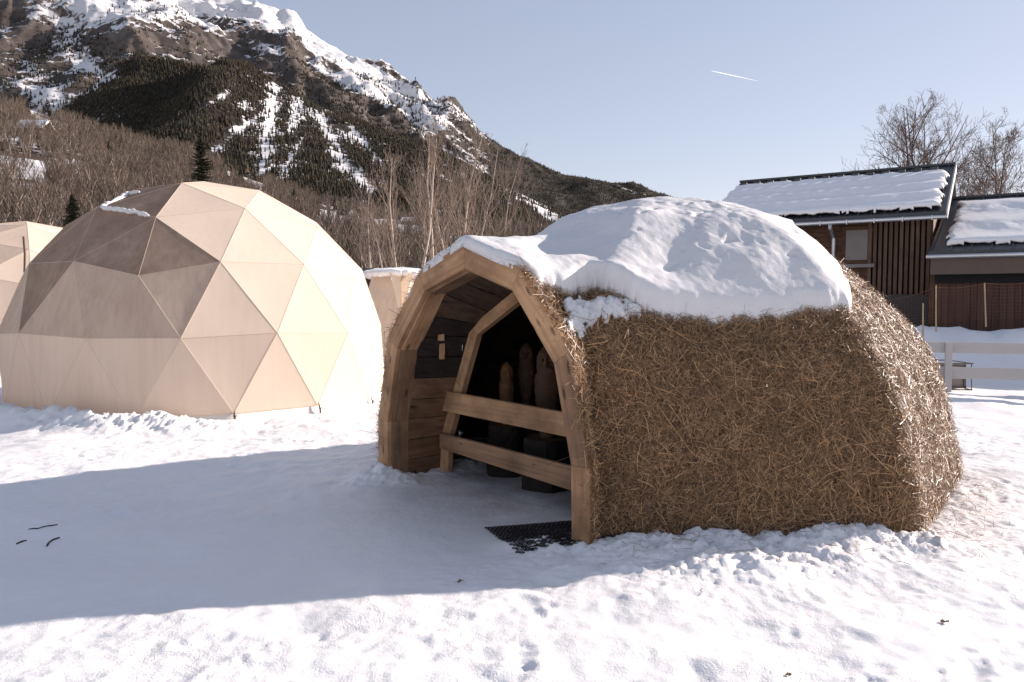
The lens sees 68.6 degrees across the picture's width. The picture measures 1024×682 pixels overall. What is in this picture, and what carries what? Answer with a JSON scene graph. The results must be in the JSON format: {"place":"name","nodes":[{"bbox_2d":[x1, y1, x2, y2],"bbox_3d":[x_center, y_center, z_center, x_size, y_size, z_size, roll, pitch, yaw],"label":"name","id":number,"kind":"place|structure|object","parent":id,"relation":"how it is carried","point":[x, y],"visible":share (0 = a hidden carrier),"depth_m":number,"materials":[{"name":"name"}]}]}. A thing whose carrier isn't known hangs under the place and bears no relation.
{"place":"outdoors","nodes":[
{"label":"outdoors","id":0,"kind":"place"},
{"bbox_2d":[0,110,455,265],"bbox_3d":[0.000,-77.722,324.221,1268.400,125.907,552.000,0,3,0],"label":"hillside","id":1,"kind":"structure","parent":0,"point":[35,159],"depth_m":220.95,"materials":[{"name":"white snow"}]},
{"bbox_2d":[16,120,54,138],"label":"hill house","id":2,"kind":"structure","parent":1,"relation":"on","point":[40,123],"depth_m":254.40,"materials":[{"name":"white wood"}]},
{"bbox_2d":[60,194,82,227],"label":"spruce tree","id":3,"kind":"object","parent":1,"relation":"on","point":[72,209],"visible":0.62,"depth_m":57.38,"materials":[{"name":"green plant"}]},
{"bbox_2d":[0,95,360,217],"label":"hillside conifers","id":4,"kind":"object","parent":1,"relation":"on","point":[246,172],"visible":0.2,"depth_m":350.20,"materials":[{"name":"green plant"}]},
{"bbox_2d":[184,132,214,182],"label":"spruce tree","id":5,"kind":"object","parent":1,"relation":"on","point":[202,164],"visible":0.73,"depth_m":59.15,"materials":[{"name":"green plant"}]},
{"bbox_2d":[0,90,561,267],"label":"bare wood","id":6,"kind":"object","parent":1,"relation":"on","point":[108,177],"visible":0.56,"depth_m":145.40,"materials":[{"name":"brown plant"}]},
{"bbox_2d":[399,132,465,252],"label":"birch tree","id":7,"kind":"object","parent":1,"relation":"on","point":[442,242],"visible":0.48,"depth_m":52.82,"materials":[{"name":"brown plant"}]},
{"bbox_2d":[447,138,529,236],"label":"birch tree","id":8,"kind":"object","parent":1,"relation":"on","point":[492,198],"visible":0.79,"depth_m":56.60,"materials":[{"name":"brown plant"}]},
{"bbox_2d":[474,143,537,236],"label":"birch tree","id":9,"kind":"object","parent":1,"relation":"on","point":[513,207],"visible":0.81,"depth_m":60.35,"materials":[{"name":"brown plant"}]},
{"bbox_2d":[72,57,559,221],"bbox_3d":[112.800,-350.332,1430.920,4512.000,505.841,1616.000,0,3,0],"label":"forested hill","id":10,"kind":"structure","parent":0,"point":[271,102],"depth_m":1226.95,"materials":[{"name":"green plant"}]},
{"bbox_2d":[48,53,570,230],"bbox_3d":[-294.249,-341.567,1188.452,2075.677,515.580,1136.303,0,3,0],"label":"conifer forest","id":11,"kind":"object","parent":10,"relation":"on","point":[343,186],"visible":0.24,"depth_m":1222.52,"materials":[{"name":"green plant"}]},
{"bbox_2d":[0,0,666,212],"bbox_3d":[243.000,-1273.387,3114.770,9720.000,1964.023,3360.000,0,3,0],"label":"mountain","id":12,"kind":"structure","parent":0,"point":[261,21],"depth_m":2530.28,"materials":[{"name":"grey stone"}]},
{"bbox_2d":[0,0,675,213],"bbox_3d":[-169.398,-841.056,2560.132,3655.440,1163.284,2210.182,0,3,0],"label":"mountain forest","id":13,"kind":"object","parent":12,"relation":"on","point":[91,73],"visible":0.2,"depth_m":2435.26,"materials":[{"name":"green plant"}]},
{"bbox_2d":[0,325,1023,681],"bbox_3d":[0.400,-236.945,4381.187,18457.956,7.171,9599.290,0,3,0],"label":"ground","id":14,"kind":"structure","parent":0,"point":[320,547],"depth_m":4.34,"materials":[{"name":"white snow"}]},
{"bbox_2d":[0,221,62,374],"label":"dome tent","id":15,"kind":"object","parent":14,"relation":"on","point":[23,244],"visible":0.12,"depth_m":16.72,"materials":[{"name":"white fabric"}]},
{"bbox_2d":[28,524,57,529],"bbox_3d":[-3.269,1.296,5.228,0.175,0.015,0.028,-2,4,-31],"label":"twig","id":16,"kind":"object","parent":14,"relation":"on","point":[43,526],"visible":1,"depth_m":5.23,"materials":[{"name":"brown wood"}]},
{"bbox_2d":[0,181,383,419],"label":"dome tent","id":17,"kind":"object","parent":14,"relation":"on","point":[205,300],"visible":0.92,"depth_m":10.02,"materials":[{"name":"white fabric"}]},
{"bbox_2d":[100,190,148,216],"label":"snow ridge","id":18,"kind":"structure","parent":17,"relation":"on","point":[104,207],"depth_m":10.56,"materials":[{"name":"white snow"}]},
{"bbox_2d":[339,177,392,267],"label":"birch tree","id":19,"kind":"object","parent":14,"relation":"on","point":[370,263],"visible":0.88,"depth_m":40.03,"materials":[{"name":"brown plant"}]},
{"bbox_2d":[352,147,408,267],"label":"birch tree","id":20,"kind":"object","parent":14,"relation":"on","point":[392,232],"visible":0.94,"depth_m":41.21,"materials":[{"name":"brown plant"}]},
{"bbox_2d":[358,205,412,267],"bbox_3d":[-6.351,-3.511,38.248,2.547,6.625,2.858,0,3,0],"label":"birch tree","id":21,"kind":"object","parent":14,"relation":"on","point":[378,240],"visible":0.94,"depth_m":37.77,"materials":[{"name":"brown plant"}]},
{"bbox_2d":[361,268,421,287],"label":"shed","id":22,"kind":"structure","parent":14,"relation":"on","point":[367,280],"depth_m":23.12,"materials":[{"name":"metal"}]},
{"bbox_2d":[369,272,415,366],"bbox_3d":[-2.687,-0.516,18.078,2.000,2.446,3.359,0,3,0],"label":"dome tent","id":23,"kind":"object","parent":14,"relation":"on","point":[387,293],"visible":0.26,"depth_m":16.85,"materials":[{"name":"white fabric"}]},
{"bbox_2d":[363,267,420,278],"bbox_3d":[-2.699,-1.636,18.218,1.787,0.302,3.321,0,3,0],"label":"snow cover","id":24,"kind":"object","parent":23,"relation":"on","point":[384,272],"visible":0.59,"depth_m":16.69,"materials":[{"name":"white snow"}]},
{"bbox_2d":[385,128,476,261],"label":"birch tree","id":25,"kind":"object","parent":14,"relation":"on","point":[431,243],"visible":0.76,"depth_m":46.69,"materials":[{"name":"brown plant"}]},
{"bbox_2d":[407,112,473,267],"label":"birch tree","id":26,"kind":"object","parent":14,"relation":"on","point":[426,242],"visible":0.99,"depth_m":43.66,"materials":[{"name":"plant"}]},
{"bbox_2d":[412,130,511,249],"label":"birch tree","id":27,"kind":"object","parent":14,"relation":"on","point":[457,166],"visible":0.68,"depth_m":49.92,"materials":[{"name":"brown plant"}]},
{"bbox_2d":[433,129,492,245],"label":"birch tree","id":28,"kind":"object","parent":14,"relation":"on","point":[468,200],"visible":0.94,"depth_m":48.55,"materials":[{"name":"brown plant"}]},
{"bbox_2d":[487,422,525,477],"bbox_3d":[-0.044,1.020,7.000,0.389,0.495,0.395,0,3,0],"label":"tree stump","id":29,"kind":"object","parent":14,"relation":"on","point":[510,437],"visible":0.56,"depth_m":6.83,"materials":[{"name":"brown wood"}]},
{"bbox_2d":[499,362,513,424],"bbox_3d":[-0.051,0.483,6.962,0.140,0.582,0.126,0,3,0],"label":"carved owl","id":30,"kind":"object","parent":29,"relation":"on","point":[506,387],"visible":0.59,"depth_m":6.92,"materials":[{"name":"brown wood"}]},
{"bbox_2d":[526,428,538,435],"bbox_3d":[0.145,0.954,7.152,0.399,0.610,0.395,0,3,0],"label":"tree stump","id":31,"kind":"object","parent":14,"relation":"on","point":[529,431],"visible":0.05,"depth_m":6.97,"materials":[{"name":"brown wood"}]},
{"bbox_2d":[518,343,534,404],"bbox_3d":[0.137,0.333,7.115,0.168,0.633,0.150,0,3,0],"label":"carved owl","id":32,"kind":"object","parent":31,"relation":"on","point":[526,371],"visible":0.94,"depth_m":7.07,"materials":[{"name":"brown wood"}]},
{"bbox_2d":[521,433,570,493],"bbox_3d":[0.310,1.062,6.452,0.470,0.470,0.458,0,3,0],"label":"tree stump","id":33,"kind":"object","parent":14,"relation":"on","point":[553,449],"visible":0.54,"depth_m":6.30,"materials":[{"name":"brown wood"}]},
{"bbox_2d":[534,346,559,437],"bbox_3d":[0.308,0.430,6.421,0.238,0.796,0.210,0,3,0],"label":"carved owl","id":34,"kind":"object","parent":33,"relation":"on","point":[546,391],"visible":0.56,"depth_m":6.35,"materials":[{"name":"brown wood"}]},
{"bbox_2d":[484,520,647,553],"bbox_3d":[0.347,1.279,5.101,0.966,0.112,0.660,-1,3,-13],"label":"rubber mat","id":35,"kind":"object","parent":14,"relation":"on","point":[561,529],"visible":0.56,"depth_m":5.05,"materials":[{"name":"black rubber"}]},
{"bbox_2d":[361,242,966,544],"bbox_3d":[1.368,0.143,7.227,5.457,2.676,5.312,0,3,0],"label":"straw hut","id":36,"kind":"object","parent":14,"relation":"on","point":[796,423],"visible":0.81,"depth_m":5.06,"materials":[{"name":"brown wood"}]},
{"bbox_2d":[455,430,462,436],"bbox_3d":[-0.541,0.869,6.984,0.180,0.092,0.058,1,3,17],"label":"spot lamp","id":37,"kind":"object","parent":36,"relation":"attached to","point":[459,433],"visible":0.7,"depth_m":6.95,"materials":[{"name":"metal"}]},
{"bbox_2d":[563,295,645,338],"bbox_3d":[0.605,-0.172,5.237,0.637,0.300,0.323,-1,3,-24],"label":"snow patch","id":38,"kind":"object","parent":36,"relation":"on","point":[581,308],"visible":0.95,"depth_m":5.17,"materials":[{"name":"white snow"}]},
{"bbox_2d":[407,196,851,327],"bbox_3d":[0.914,-0.765,6.975,3.588,1.202,3.666,0,3,0],"label":"snow blanket","id":39,"kind":"object","parent":36,"relation":"on","point":[697,257],"visible":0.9,"depth_m":5.56,"materials":[{"name":"white snow"}]},
{"bbox_2d":[591,469,1023,568],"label":"loose straw","id":40,"kind":"object","parent":14,"relation":"on","point":[881,531],"visible":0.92,"depth_m":4.83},
{"bbox_2d":[739,162,956,326],"bbox_3d":[10.927,-2.558,25.154,6.700,6.145,8.544,2,4,33],"label":"chalet","id":41,"kind":"object","parent":14,"relation":"on","point":[884,252],"visible":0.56,"depth_m":21.43,"materials":[{"name":"wood"}]},
{"bbox_2d":[841,225,874,267],"bbox_3d":[9.946,-2.722,21.657,0.978,1.198,0.155,2,4,33],"label":"window","id":42,"kind":"structure","parent":41,"relation":"in","point":[854,244],"depth_m":21.67,"materials":[{"name":"brown wood"}]},
{"bbox_2d":[841,103,990,193],"bbox_3d":[17.684,-5.294,32.850,7.900,10.218,6.079,0,3,0],"label":"bare tree","id":43,"kind":"object","parent":14,"relation":"on","point":[907,161],"visible":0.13,"depth_m":32.22,"materials":[{"name":"brown plant"}]},
{"bbox_2d":[818,89,1023,195],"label":"bare tree","id":44,"kind":"object","parent":14,"relation":"on","point":[933,152],"visible":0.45,"depth_m":30.73,"materials":[{"name":"brown plant"}]},
{"bbox_2d":[934,360,973,389],"bbox_3d":[7.705,0.610,13.641,0.901,0.486,0.770,0,3,0],"label":"framed crate","id":45,"kind":"object","parent":14,"relation":"on","point":[958,383],"visible":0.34,"depth_m":13.35,"materials":[{"name":"grey wood"}]},
{"bbox_2d":[888,283,1023,338],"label":"net fence","id":46,"kind":"object","parent":14,"relation":"on","point":[936,301],"visible":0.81,"depth_m":16.78,"materials":[{"name":"plastic netting"},{"name":"wood"}]},
{"bbox_2d":[922,342,1023,391],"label":"white fence","id":47,"kind":"object","parent":14,"relation":"on","point":[948,370],"visible":0.24,"depth_m":12.90,"materials":[{"name":"paint"}]},
{"bbox_2d":[926,192,1023,330],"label":"annex","id":48,"kind":"object","parent":14,"relation":"on","point":[953,268],"visible":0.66,"depth_m":19.26,"materials":[{"name":"wood"}]},
{"bbox_2d":[956,106,1023,195],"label":"bare tree","id":49,"kind":"object","parent":14,"relation":"on","point":[992,157],"visible":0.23,"depth_m":33.19,"materials":[{"name":"brown plant"}]},
{"bbox_2d":[245,0,1023,200],"label":"sky","id":50,"kind":"structure","parent":0,"point":[676,98],"materials":[{"name":"blue"}]},
{"bbox_2d":[722,169,948,215],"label":"roof snow","id":51,"kind":"structure","parent":0,"point":[875,192],"depth_m":22.43,"materials":[{"name":"white snow"}]},
{"bbox_2d":[946,197,1023,245],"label":"roof snow","id":52,"kind":"structure","parent":0,"point":[999,221],"depth_m":20.40,"materials":[{"name":"white snow"}]}
]}

